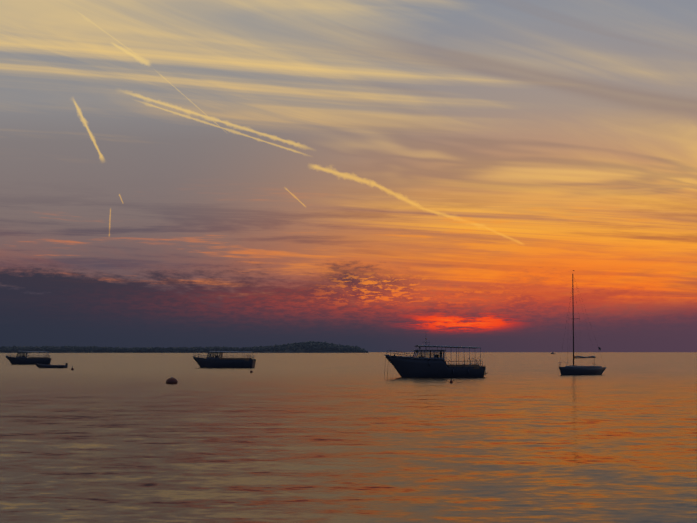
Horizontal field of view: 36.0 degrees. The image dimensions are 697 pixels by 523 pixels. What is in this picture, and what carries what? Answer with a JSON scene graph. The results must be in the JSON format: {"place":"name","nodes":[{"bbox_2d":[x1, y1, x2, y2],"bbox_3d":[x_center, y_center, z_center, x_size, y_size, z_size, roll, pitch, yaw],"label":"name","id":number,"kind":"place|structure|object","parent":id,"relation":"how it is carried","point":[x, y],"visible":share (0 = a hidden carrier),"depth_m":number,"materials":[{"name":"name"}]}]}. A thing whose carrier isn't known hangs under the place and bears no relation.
{"place":"outdoors","nodes":[
{"label":"outdoors","id":0,"kind":"place"},
{"bbox_2d":[0,341,367,352],"bbox_3d":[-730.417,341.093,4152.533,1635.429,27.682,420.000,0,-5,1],"label":"island terrain","id":1,"kind":"structure","parent":0,"point":[299,350],"depth_m":3963.14,"materials":[{"name":"black plant"}]},
{"bbox_2d":[0,352,696,522],"bbox_3d":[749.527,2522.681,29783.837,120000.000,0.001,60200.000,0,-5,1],"label":"sea","id":2,"kind":"structure","parent":0,"point":[523,437],"depth_m":30.72,"materials":[{"name":"liquid"}]},
{"bbox_2d":[6,350,50,364],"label":"boat","id":3,"kind":"object","parent":2,"relation":"on","point":[21,359],"visible":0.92,"depth_m":221.22,"materials":[{"name":"black paint"}]},
{"bbox_2d":[36,363,67,367],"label":"skiff","id":4,"kind":"object","parent":2,"relation":"on","point":[50,366],"visible":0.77,"depth_m":170.51,"materials":[{"name":"black paint"}]},
{"bbox_2d":[166,376,177,383],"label":"mooring buoy","id":5,"kind":"object","parent":2,"relation":"in","point":[171,380],"visible":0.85,"depth_m":86.40,"materials":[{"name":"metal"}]},
{"bbox_2d":[191,348,255,367],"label":"tour boat","id":6,"kind":"object","parent":2,"relation":"on","point":[209,361],"visible":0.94,"depth_m":173.47,"materials":[{"name":"black paint"}]},
{"bbox_2d":[384,338,486,376],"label":"fishing boat","id":7,"kind":"object","parent":2,"relation":"on","point":[414,366],"visible":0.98,"depth_m":108.02,"materials":[{"name":"black paint"}]},
{"bbox_2d":[558,270,606,374],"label":"sailboat","id":8,"kind":"object","parent":2,"relation":"on","point":[573,369],"visible":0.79,"depth_m":120.23,"materials":[{"name":"black paint"}]},
{"bbox_2d":[0,0,696,351],"label":"sky","id":9,"kind":"structure","parent":0,"point":[370,175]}
]}

